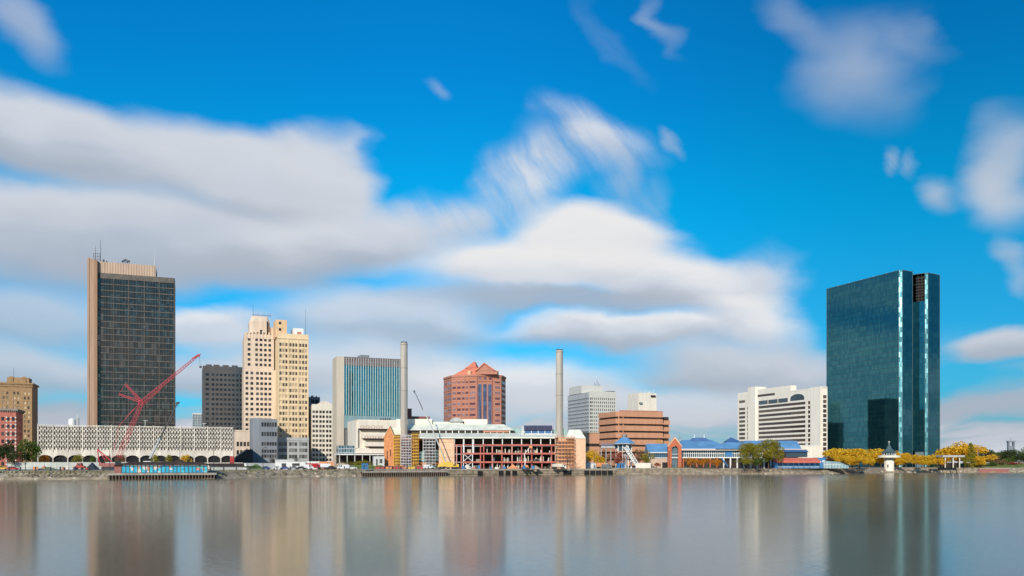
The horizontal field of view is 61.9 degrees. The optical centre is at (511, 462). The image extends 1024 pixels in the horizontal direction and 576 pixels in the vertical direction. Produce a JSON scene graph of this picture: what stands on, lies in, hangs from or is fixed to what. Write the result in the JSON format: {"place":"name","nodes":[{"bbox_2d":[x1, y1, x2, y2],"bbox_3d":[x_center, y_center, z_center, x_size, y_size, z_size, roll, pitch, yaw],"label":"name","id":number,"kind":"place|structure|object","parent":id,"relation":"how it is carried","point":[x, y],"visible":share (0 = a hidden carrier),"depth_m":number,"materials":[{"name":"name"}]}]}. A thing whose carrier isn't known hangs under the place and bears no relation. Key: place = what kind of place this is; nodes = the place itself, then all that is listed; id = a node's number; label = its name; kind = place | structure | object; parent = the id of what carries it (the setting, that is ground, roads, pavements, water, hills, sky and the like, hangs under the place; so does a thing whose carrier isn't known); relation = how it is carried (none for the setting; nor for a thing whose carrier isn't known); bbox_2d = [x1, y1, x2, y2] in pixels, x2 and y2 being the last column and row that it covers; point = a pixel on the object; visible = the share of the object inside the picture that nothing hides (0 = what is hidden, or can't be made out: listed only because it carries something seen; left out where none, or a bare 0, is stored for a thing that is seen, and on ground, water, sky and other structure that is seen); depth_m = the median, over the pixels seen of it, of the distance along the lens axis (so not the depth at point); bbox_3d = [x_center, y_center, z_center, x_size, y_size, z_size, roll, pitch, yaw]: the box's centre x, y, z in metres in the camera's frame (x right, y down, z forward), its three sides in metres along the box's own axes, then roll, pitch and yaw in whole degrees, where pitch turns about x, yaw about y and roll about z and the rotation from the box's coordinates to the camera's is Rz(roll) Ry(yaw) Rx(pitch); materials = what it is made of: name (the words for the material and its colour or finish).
{"place":"outdoors","nodes":[
{"label":"outdoors","id":0,"kind":"place"},
{"bbox_2d":[0,409,25,467],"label":"corner brick building","id":1,"kind":"structure","parent":0,"point":[11,424],"depth_m":439.18,"materials":[{"name":"red brick"}]},
{"bbox_2d":[0,376,38,461],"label":"tan brick hotel","id":2,"kind":"structure","parent":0,"point":[18,393],"depth_m":518.94,"materials":[{"name":"brick"}]},
{"bbox_2d":[87,240,174,427],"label":"office tower","id":3,"kind":"structure","parent":0,"point":[131,326],"depth_m":506.38,"materials":[{"name":"glass"}]},
{"bbox_2d":[37,420,232,462],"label":"parking garage","id":4,"kind":"structure","parent":0,"point":[62,444],"depth_m":446.70,"materials":[{"name":"concrete"}]},
{"bbox_2d":[0,469,369,479],"bbox_3d":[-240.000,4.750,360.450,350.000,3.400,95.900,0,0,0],"label":"river bank","id":5,"kind":"structure","parent":0,"point":[231,474],"depth_m":342.49,"materials":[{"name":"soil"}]},
{"bbox_2d":[192,413,201,428],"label":"glass slab","id":6,"kind":"structure","parent":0,"point":[196,419],"depth_m":761.49,"materials":[{"name":"glass"}]},
{"bbox_2d":[202,364,241,455],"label":"stone office block","id":7,"kind":"structure","parent":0,"point":[221,396],"depth_m":589.85,"materials":[{"name":"stone"}]},
{"bbox_2d":[209,463,243,469],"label":"shed","id":8,"kind":"structure","parent":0,"point":[231,466],"depth_m":388.60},
{"bbox_2d":[273,313,308,437],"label":"yellow tower","id":9,"kind":"structure","parent":0,"point":[291,360],"depth_m":555.99,"materials":[{"name":"stone"}]},
{"bbox_2d":[280,406,306,437],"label":"window","id":10,"kind":"structure","parent":9,"relation":"in","point":[283,407],"depth_m":555.59,"materials":[{"name":"glass"}]},
{"bbox_2d":[309,396,319,405],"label":"plain grey block","id":11,"kind":"structure","parent":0,"point":[314,400],"depth_m":611.57,"materials":[{"name":"paint"}]},
{"bbox_2d":[309,401,332,461],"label":"cream grid building","id":12,"kind":"structure","parent":0,"point":[321,430],"depth_m":562.76,"materials":[{"name":"concrete"}]},
{"bbox_2d":[333,355,399,464],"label":"teal glass building","id":13,"kind":"structure","parent":0,"point":[365,387],"depth_m":526.94,"materials":[{"name":"glass"}]},
{"bbox_2d":[347,418,396,452],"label":"terraced building","id":14,"kind":"structure","parent":0,"point":[365,436],"depth_m":483.79,"materials":[{"name":"white concrete"}]},
{"bbox_2d":[412,416,429,437],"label":"brown roof","id":15,"kind":"structure","parent":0,"point":[417,417],"depth_m":563.16,"materials":[{"name":"brick"}]},
{"bbox_2d":[0,463,883,470],"bbox_3d":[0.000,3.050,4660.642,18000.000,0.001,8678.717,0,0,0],"label":"city ground","id":16,"kind":"structure","parent":0,"point":[243,469],"depth_m":343.99,"materials":[{"name":"concrete"}]},
{"bbox_2d":[0,440,14,465],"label":"dark tree","id":17,"kind":"object","parent":16,"relation":"on","point":[5,447],"visible":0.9,"depth_m":398.58,"materials":[{"name":"green plant"}]},
{"bbox_2d":[6,447,18,469],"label":"dark tree","id":18,"kind":"object","parent":16,"relation":"on","point":[12,457],"visible":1,"depth_m":395.15,"materials":[{"name":"green plant"}]},
{"bbox_2d":[16,439,41,461],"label":"green tree","id":19,"kind":"object","parent":16,"relation":"on","point":[35,450],"visible":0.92,"depth_m":411.56,"materials":[{"name":"green plant"}]},
{"bbox_2d":[7,462,126,468],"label":"site hoarding","id":20,"kind":"object","parent":16,"relation":"on","point":[39,465],"visible":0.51,"depth_m":401.60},
{"bbox_2d":[97,354,201,469],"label":"red lattice crane","id":21,"kind":"object","parent":16,"relation":"on","point":[107,466],"visible":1,"depth_m":384.62,"materials":[{"name":"metal"}]},
{"bbox_2d":[143,402,179,461],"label":"black mobile crane","id":22,"kind":"object","parent":16,"relation":"on","point":[157,443],"visible":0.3,"depth_m":389.69,"materials":[{"name":"metal"}]},
{"bbox_2d":[234,430,249,457],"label":"arcaded annex","id":23,"kind":"object","parent":16,"relation":"on","point":[241,440],"visible":0.3,"depth_m":531.67,"materials":[{"name":"stone"}]},
{"bbox_2d":[234,448,252,462],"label":"ramp roof","id":24,"kind":"structure","parent":16,"relation":"on","point":[245,456],"depth_m":502.07,"materials":[{"name":"metal"}]},
{"bbox_2d":[242,315,274,429],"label":"stepped tower","id":25,"kind":"structure","parent":16,"relation":"on","point":[258,385],"depth_m":564.04,"materials":[{"name":"stone"}]},
{"bbox_2d":[247,463,274,468],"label":"site hoarding","id":26,"kind":"object","parent":16,"relation":"on","point":[270,465],"visible":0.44,"depth_m":404.66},
{"bbox_2d":[250,418,276,462],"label":"grey office","id":27,"kind":"structure","parent":16,"relation":"on","point":[263,433],"depth_m":521.03,"materials":[{"name":"paint"}]},
{"bbox_2d":[275,461,305,467],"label":"site cabin","id":28,"kind":"object","parent":16,"relation":"on","point":[280,464],"visible":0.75,"depth_m":407.81,"materials":[{"name":"metal"}]},
{"bbox_2d":[277,437,308,460],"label":"grey podium","id":29,"kind":"object","parent":16,"relation":"on","point":[290,447],"visible":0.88,"depth_m":536.47,"materials":[{"name":"concrete"}]},
{"bbox_2d":[334,445,383,464],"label":"glass arcade","id":30,"kind":"object","parent":16,"relation":"on","point":[343,454],"visible":0.54,"depth_m":483.51},
{"bbox_2d":[373,456,384,465],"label":"site cabin","id":31,"kind":"object","parent":16,"relation":"on","point":[378,460],"visible":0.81,"depth_m":444.06,"materials":[{"name":"metal"}]},
{"bbox_2d":[393,434,399,465],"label":"scaffold","id":32,"kind":"object","parent":16,"relation":"on","point":[396,448],"visible":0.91,"depth_m":446.96,"materials":[{"name":"metal"}]},
{"bbox_2d":[400,341,407,437],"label":"chimney","id":33,"kind":"object","parent":16,"relation":"on","point":[404,387],"visible":0.91,"depth_m":453.42,"materials":[{"name":"concrete"}]},
{"bbox_2d":[400,435,410,465],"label":"scaffold","id":34,"kind":"object","parent":16,"relation":"on","point":[403,449],"visible":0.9,"depth_m":445.84,"materials":[{"name":"metal"}]},
{"bbox_2d":[411,434,418,465],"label":"scaffold","id":35,"kind":"object","parent":16,"relation":"on","point":[414,447],"visible":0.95,"depth_m":446.93,"materials":[{"name":"metal"}]},
{"bbox_2d":[423,438,435,465],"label":"scaffold","id":36,"kind":"object","parent":16,"relation":"on","point":[429,447],"visible":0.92,"depth_m":446.44,"materials":[{"name":"metal"}]},
{"bbox_2d":[384,418,585,468],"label":"power station","id":37,"kind":"object","parent":16,"relation":"on","point":[482,443],"visible":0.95,"depth_m":454.30,"materials":[{"name":"brick"}]},
{"bbox_2d":[419,450,438,460],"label":"green window","id":38,"kind":"structure","parent":37,"relation":"in","point":[421,456],"depth_m":452.24,"materials":[{"name":"glass"}]},
{"bbox_2d":[586,448,597,461],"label":"yellow tree","id":39,"kind":"object","parent":16,"relation":"on","point":[591,455],"visible":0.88,"depth_m":488.45,"materials":[{"name":"plant"}]},
{"bbox_2d":[593,455,606,462],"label":"yellow tree","id":40,"kind":"object","parent":16,"relation":"on","point":[600,458],"visible":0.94,"depth_m":482.79,"materials":[{"name":"plant"}]},
{"bbox_2d":[601,444,616,467],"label":"pale blue walkway","id":41,"kind":"structure","parent":16,"relation":"on","point":[615,447],"depth_m":484.00,"materials":[{"name":"paint"}]},
{"bbox_2d":[611,451,624,462],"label":"red tree","id":42,"kind":"object","parent":16,"relation":"on","point":[617,459],"visible":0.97,"depth_m":477.38,"materials":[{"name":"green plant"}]},
{"bbox_2d":[632,449,645,462],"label":"tree","id":43,"kind":"object","parent":16,"relation":"on","point":[638,453],"visible":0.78,"depth_m":487.06,"materials":[{"name":"red plant"}]},
{"bbox_2d":[640,450,655,462],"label":"green tree","id":44,"kind":"object","parent":16,"relation":"on","point":[646,457],"visible":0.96,"depth_m":474.05,"materials":[{"name":"green plant"}]},
{"bbox_2d":[666,437,682,467],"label":"brick arch portal","id":45,"kind":"object","parent":16,"relation":"on","point":[676,457],"visible":0.94,"depth_m":484.00,"materials":[{"name":"brick"}]},
{"bbox_2d":[735,458,752,468],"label":"olive tree","id":46,"kind":"object","parent":16,"relation":"on","point":[746,461],"visible":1,"depth_m":465.12,"materials":[{"name":"green plant"}]},
{"bbox_2d":[752,457,768,468],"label":"olive tree","id":47,"kind":"object","parent":16,"relation":"on","point":[757,462],"visible":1,"depth_m":464.12,"materials":[{"name":"green plant"}]},
{"bbox_2d":[787,445,821,457],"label":"hotel base","id":48,"kind":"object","parent":16,"relation":"on","point":[814,451],"visible":0.3,"depth_m":508.28,"materials":[{"name":"white concrete"}]},
{"bbox_2d":[826,449,854,458],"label":"golden tree","id":49,"kind":"object","parent":16,"relation":"on","point":[834,453],"visible":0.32,"depth_m":502.58,"materials":[{"name":"plant"}]},
{"bbox_2d":[833,455,849,468],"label":"golden tree","id":50,"kind":"object","parent":16,"relation":"on","point":[841,458],"visible":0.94,"depth_m":485.02,"materials":[{"name":"plant"}]},
{"bbox_2d":[843,456,862,468],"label":"golden tree","id":51,"kind":"object","parent":16,"relation":"on","point":[854,460],"visible":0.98,"depth_m":481.24,"materials":[{"name":"plant"}]},
{"bbox_2d":[843,448,872,468],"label":"golden tree","id":52,"kind":"object","parent":16,"relation":"on","point":[861,452],"visible":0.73,"depth_m":493.26,"materials":[{"name":"plant"}]},
{"bbox_2d":[859,457,874,468],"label":"golden tree","id":53,"kind":"object","parent":16,"relation":"on","point":[865,461],"visible":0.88,"depth_m":483.73,"materials":[{"name":"plant"}]},
{"bbox_2d":[866,449,884,467],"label":"golden tree","id":54,"kind":"object","parent":16,"relation":"on","point":[875,454],"visible":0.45,"depth_m":544.49,"materials":[{"name":"plant"}]},
{"bbox_2d":[894,458,910,467],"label":"golden tree","id":55,"kind":"object","parent":16,"relation":"on","point":[898,462],"visible":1,"depth_m":545.01,"materials":[{"name":"plant"}]},
{"bbox_2d":[907,454,923,467],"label":"golden tree","id":56,"kind":"object","parent":16,"relation":"on","point":[915,459],"visible":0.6,"depth_m":562.17,"materials":[{"name":"plant"}]},
{"bbox_2d":[911,459,932,467],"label":"golden tree","id":57,"kind":"object","parent":16,"relation":"on","point":[923,462],"visible":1,"depth_m":543.49,"materials":[{"name":"plant"}]},
{"bbox_2d":[936,455,964,467],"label":"park shelter","id":58,"kind":"object","parent":16,"relation":"on","point":[951,465],"visible":0.98,"depth_m":554.00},
{"bbox_2d":[940,441,968,466],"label":"golden tree","id":59,"kind":"object","parent":16,"relation":"on","point":[956,448],"visible":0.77,"depth_m":579.36,"materials":[{"name":"plant"}]},
{"bbox_2d":[964,442,978,467],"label":"conifer","id":60,"kind":"object","parent":16,"relation":"on","point":[972,454],"visible":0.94,"depth_m":559.21,"materials":[{"name":"green plant"}]},
{"bbox_2d":[955,444,988,461],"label":"golden tree","id":61,"kind":"object","parent":16,"relation":"on","point":[978,450],"visible":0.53,"depth_m":576.70,"materials":[{"name":"plant"}]},
{"bbox_2d":[968,454,997,466],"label":"golden tree","id":62,"kind":"object","parent":16,"relation":"on","point":[987,458],"visible":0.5,"depth_m":570.56,"materials":[{"name":"plant"}]},
{"bbox_2d":[998,449,1023,459],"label":"woodland tree","id":63,"kind":"object","parent":16,"relation":"on","point":[1007,454],"visible":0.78,"depth_m":639.93,"materials":[{"name":"green plant"}]},
{"bbox_2d":[443,362,505,424],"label":"red tower","id":64,"kind":"structure","parent":0,"point":[473,390],"depth_m":618.15,"materials":[{"name":"orange brick"}]},
{"bbox_2d":[0,473,1023,575],"bbox_3d":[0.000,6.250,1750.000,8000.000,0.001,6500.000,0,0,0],"label":"river","id":65,"kind":"structure","parent":0,"point":[918,524],"depth_m":85.24,"materials":[{"name":"liquid"}]},
{"bbox_2d":[108,473,216,479],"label":"timber dock","id":66,"kind":"object","parent":65,"relation":"in","point":[115,476],"visible":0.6,"depth_m":327.01,"materials":[{"name":"wood"}]},
{"bbox_2d":[114,459,211,472],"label":"mural pavilion","id":67,"kind":"structure","parent":66,"relation":"on","point":[179,466],"depth_m":329.57,"materials":[{"name":"teal metal"}]},
{"bbox_2d":[359,471,447,475],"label":"timber dock","id":68,"kind":"object","parent":65,"relation":"in","point":[403,473],"visible":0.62,"depth_m":406.32,"materials":[{"name":"wood"}]},
{"bbox_2d":[441,467,533,474],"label":"stone quay","id":69,"kind":"structure","parent":65,"relation":"in","point":[480,471],"depth_m":431.14,"materials":[{"name":"stone"}]},
{"bbox_2d":[536,467,615,474],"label":"stone quay","id":70,"kind":"structure","parent":65,"relation":"in","point":[572,471],"depth_m":449.06,"materials":[{"name":"stone"}]},
{"bbox_2d":[555,436,574,468],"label":"scaffold","id":71,"kind":"object","parent":70,"relation":"on","point":[561,448],"visible":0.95,"depth_m":446.43,"materials":[{"name":"metal"}]},
{"bbox_2d":[741,469,761,472],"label":"sea wall","id":72,"kind":"structure","parent":65,"relation":"on","point":[750,470],"depth_m":470.59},
{"bbox_2d":[877,441,900,472],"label":"river lookout","id":73,"kind":"object","parent":65,"relation":"in","point":[888,455],"visible":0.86,"depth_m":531.24,"materials":[{"name":"white concrete"}]},
{"bbox_2d":[979,469,1008,471],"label":"sea wall","id":74,"kind":"structure","parent":65,"relation":"on","point":[992,470],"depth_m":556.08,"materials":[{"name":"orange concrete"}]},
{"bbox_2d":[0,0,1023,462],"label":"sky","id":75,"kind":"structure","parent":0,"point":[668,197],"materials":[{"name":"blue"}]},
{"bbox_2d":[582,432,599,462],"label":"tan wing","id":76,"kind":"structure","parent":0,"point":[592,439],"depth_m":542.58,"materials":[{"name":"concrete"}]},
{"bbox_2d":[568,382,615,432],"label":"striped office tower","id":77,"kind":"structure","parent":0,"point":[587,405],"depth_m":758.54,"materials":[{"name":"concrete"}]},
{"bbox_2d":[568,398,588,431],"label":"ribbon window","id":78,"kind":"structure","parent":77,"relation":"in","point":[585,398],"depth_m":769.57,"materials":[{"name":"glass"}]},
{"bbox_2d":[208,467,1023,470],"bbox_3d":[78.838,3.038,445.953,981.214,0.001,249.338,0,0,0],"label":"promenade","id":79,"kind":"structure","parent":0,"point":[894,467],"depth_m":567.75,"materials":[{"name":"concrete"}]},
{"bbox_2d":[413,390,458,468],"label":"yellow mobile crane","id":80,"kind":"object","parent":79,"relation":"on","point":[447,464],"visible":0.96,"depth_m":430.79,"materials":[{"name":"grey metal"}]},
{"bbox_2d":[556,348,562,463],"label":"chimney","id":81,"kind":"object","parent":79,"relation":"on","point":[559,392],"visible":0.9,"depth_m":456.20,"materials":[{"name":"concrete"}]},
{"bbox_2d":[614,433,635,467],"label":"octagonal pavilion","id":82,"kind":"structure","parent":79,"relation":"on","point":[623,441],"depth_m":479.49,"materials":[{"name":"blue metal"}]},
{"bbox_2d":[623,445,637,465],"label":"covered stair","id":83,"kind":"object","parent":79,"relation":"on","point":[630,455],"visible":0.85,"depth_m":469.58,"materials":[{"name":"metal"}]},
{"bbox_2d":[636,463,650,467],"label":"cream hoarding","id":84,"kind":"object","parent":79,"relation":"on","point":[643,465],"visible":1,"depth_m":462.00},
{"bbox_2d":[644,444,666,467],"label":"blue roof wing","id":85,"kind":"structure","parent":79,"relation":"on","point":[659,451],"depth_m":488.20,"materials":[{"name":"metal"}]},
{"bbox_2d":[773,450,822,467],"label":"awning restaurant","id":86,"kind":"structure","parent":79,"relation":"on","point":[800,463],"depth_m":477.00,"materials":[{"name":"blue paint"}]},
{"bbox_2d":[823,461,848,467],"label":"glass pavilion","id":87,"kind":"structure","parent":79,"relation":"on","point":[829,464],"depth_m":478.00,"materials":[{"name":"glass"}]},
{"bbox_2d":[598,410,669,467],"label":"ribbon office building","id":88,"kind":"structure","parent":0,"point":[641,429],"depth_m":567.88,"materials":[{"name":"brown brick"}]},
{"bbox_2d":[599,438,660,439],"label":"ribbon window","id":89,"kind":"structure","parent":88,"relation":"in","point":[602,438],"depth_m":568.76,"materials":[{"name":"glass"}]},
{"bbox_2d":[599,431,660,433],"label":"ribbon window","id":90,"kind":"structure","parent":88,"relation":"in","point":[605,431],"depth_m":568.21,"materials":[{"name":"glass"}]},
{"bbox_2d":[599,424,660,426],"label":"ribbon window","id":91,"kind":"structure","parent":88,"relation":"in","point":[607,424],"depth_m":568.21,"materials":[{"name":"glass"}]},
{"bbox_2d":[599,417,660,419],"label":"ribbon window","id":92,"kind":"structure","parent":88,"relation":"in","point":[608,417],"depth_m":568.35,"materials":[{"name":"glass"}]},
{"bbox_2d":[627,389,656,410],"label":"tapered office block","id":93,"kind":"structure","parent":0,"point":[640,401],"depth_m":806.75,"materials":[{"name":"grey paint"}]},
{"bbox_2d":[368,468,1023,475],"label":"river bank","id":94,"kind":"structure","parent":0,"point":[798,470],"depth_m":477.25,"materials":[{"name":"stone"}]},
{"bbox_2d":[614,468,692,472],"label":"sea wall","id":95,"kind":"structure","parent":94,"relation":"on","point":[656,470],"depth_m":461.02,"materials":[{"name":"stone"}]},
{"bbox_2d":[738,442,762,468],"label":"olive tree","id":96,"kind":"object","parent":94,"relation":"on","point":[749,450],"visible":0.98,"depth_m":471.20,"materials":[{"name":"green plant"}]},
{"bbox_2d":[755,439,784,468],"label":"olive tree","id":97,"kind":"object","parent":94,"relation":"on","point":[772,447],"visible":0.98,"depth_m":468.55,"materials":[{"name":"green plant"}]},
{"bbox_2d":[679,435,801,467],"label":"building","id":98,"kind":"structure","parent":0,"point":[726,453],"depth_m":493.44,"materials":[{"name":"blue metal"}]},
{"bbox_2d":[738,385,826,460],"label":"white hotel","id":99,"kind":"structure","parent":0,"point":[787,413],"depth_m":562.53,"materials":[{"name":"concrete"}]},
{"bbox_2d":[759,403,790,408],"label":"ribbon window","id":100,"kind":"structure","parent":99,"relation":"in","point":[788,404],"depth_m":571.69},
{"bbox_2d":[759,408,790,412],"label":"ribbon window","id":101,"kind":"structure","parent":99,"relation":"in","point":[782,409],"depth_m":572.67,"materials":[{"name":"glass"}]},
{"bbox_2d":[759,412,790,416],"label":"ribbon window","id":102,"kind":"structure","parent":99,"relation":"in","point":[787,413],"depth_m":571.20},
{"bbox_2d":[759,417,790,421],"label":"ribbon window","id":103,"kind":"structure","parent":99,"relation":"in","point":[781,418],"depth_m":572.18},
{"bbox_2d":[759,421,790,425],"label":"ribbon window","id":104,"kind":"structure","parent":99,"relation":"in","point":[787,422],"depth_m":571.69,"materials":[{"name":"glass"}]},
{"bbox_2d":[759,426,790,429],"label":"ribbon window","id":105,"kind":"structure","parent":99,"relation":"in","point":[779,427],"depth_m":572.18,"materials":[{"name":"glass"}]},
{"bbox_2d":[759,430,790,433],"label":"ribbon window","id":106,"kind":"structure","parent":99,"relation":"in","point":[786,431],"depth_m":572.18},
{"bbox_2d":[759,435,790,438],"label":"ribbon window","id":107,"kind":"structure","parent":99,"relation":"in","point":[775,436],"depth_m":570.71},
{"bbox_2d":[790,394,803,400],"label":"arched window","id":108,"kind":"structure","parent":99,"relation":"in","point":[795,397],"depth_m":550.93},
{"bbox_2d":[826,270,939,466],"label":"green glass tower","id":109,"kind":"structure","parent":0,"point":[883,359],"depth_m":628.68,"materials":[{"name":"glass"}]},
{"bbox_2d":[938,463,1023,466],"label":"lawn","id":110,"kind":"structure","parent":0,"point":[999,465],"depth_m":581.31,"materials":[{"name":"plant"}]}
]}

